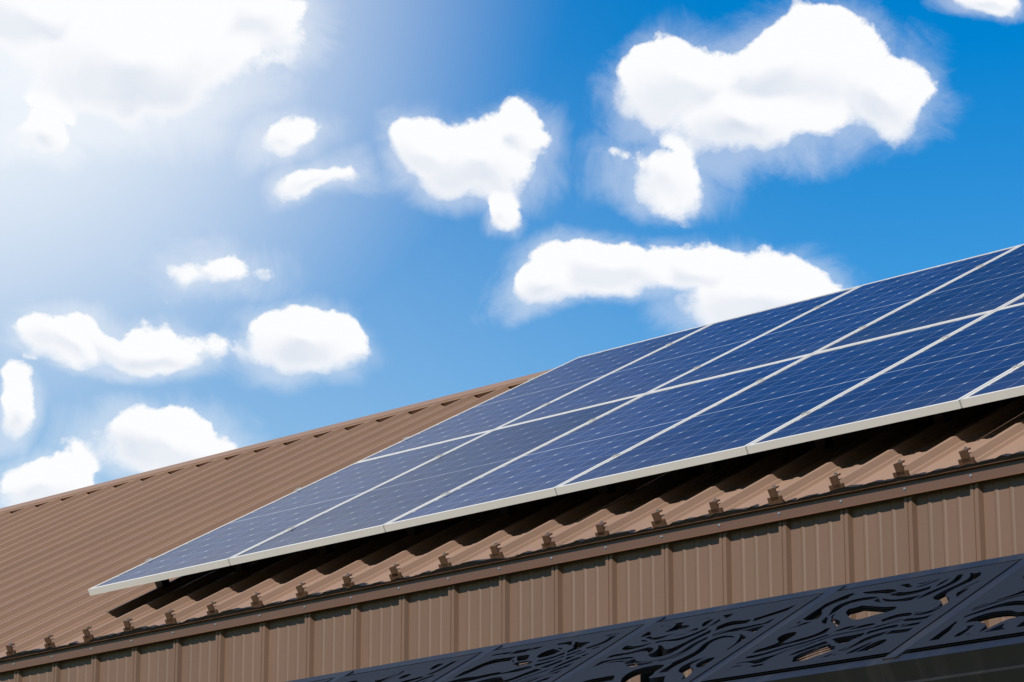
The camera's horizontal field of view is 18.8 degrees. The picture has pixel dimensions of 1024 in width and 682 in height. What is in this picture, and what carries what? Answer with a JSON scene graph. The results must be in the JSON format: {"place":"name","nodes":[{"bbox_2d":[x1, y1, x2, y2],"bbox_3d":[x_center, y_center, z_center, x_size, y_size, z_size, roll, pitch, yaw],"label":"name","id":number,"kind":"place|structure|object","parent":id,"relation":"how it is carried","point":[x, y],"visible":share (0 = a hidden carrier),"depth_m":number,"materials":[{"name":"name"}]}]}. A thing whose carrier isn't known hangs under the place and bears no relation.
{"place":"outdoors","nodes":[
{"label":"outdoors","id":0,"kind":"place"},
{"bbox_2d":[0,474,1023,681],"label":"walls","id":1,"kind":"structure","parent":0,"point":[974,522],"depth_m":12.19,"materials":[{"name":"metal"}]},
{"bbox_2d":[0,386,1023,657],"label":"roof sheets","id":2,"kind":"object","parent":1,"relation":"on","point":[60,558],"visible":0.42,"depth_m":14.47,"materials":[{"name":"metal"}]},
{"bbox_2d":[0,369,551,513],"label":"ridge cap","id":3,"kind":"object","parent":2,"relation":"on","point":[479,392],"visible":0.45,"depth_m":20.31,"materials":[{"name":"metal"}]},
{"bbox_2d":[0,447,1023,661],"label":"roof edge trim","id":4,"kind":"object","parent":2,"relation":"attached to","point":[966,460],"visible":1,"depth_m":12.40,"materials":[{"name":"metal"}]},
{"bbox_2d":[88,244,1023,595],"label":"solar frames","id":5,"kind":"structure","parent":2,"relation":"on","point":[940,412],"depth_m":13.50,"materials":[{"name":"silver metal"}]},
{"bbox_2d":[97,245,1023,586],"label":"solar panels","id":6,"kind":"object","parent":5,"relation":"in","point":[971,357],"visible":1,"depth_m":14.32,"materials":[{"name":"blue glass"}]},
{"bbox_2d":[0,457,1023,672],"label":"fascia band","id":7,"kind":"object","parent":1,"relation":"attached to","point":[954,478],"visible":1,"depth_m":12.39,"materials":[{"name":"metal"}]},
{"bbox_2d":[0,0,1023,507],"label":"sky","id":8,"kind":"structure","parent":0,"point":[226,225],"materials":[{"name":"blue"}]},
{"label":"ground","id":9,"kind":"structure","parent":0,"visible":0},
{"bbox_2d":[286,553,1023,681],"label":"canopy frame","id":10,"kind":"object","parent":9,"relation":"on","point":[1001,660],"visible":0.39,"depth_m":7.27,"materials":[{"name":"black metal"}]},
{"bbox_2d":[315,560,1023,681],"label":"decorative screen","id":11,"kind":"object","parent":10,"relation":"on","point":[1009,585],"visible":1,"depth_m":7.78,"materials":[{"name":"black metal"}]},
{"bbox_2d":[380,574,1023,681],"bbox_3d":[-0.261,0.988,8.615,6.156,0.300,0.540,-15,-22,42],"label":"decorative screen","id":12,"kind":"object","parent":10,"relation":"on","point":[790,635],"visible":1,"depth_m":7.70,"materials":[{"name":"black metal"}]},
{"bbox_2d":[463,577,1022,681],"bbox_3d":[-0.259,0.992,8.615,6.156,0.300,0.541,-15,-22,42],"label":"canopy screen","id":13,"kind":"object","parent":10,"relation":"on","point":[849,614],"visible":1,"depth_m":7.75,"materials":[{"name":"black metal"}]}
]}

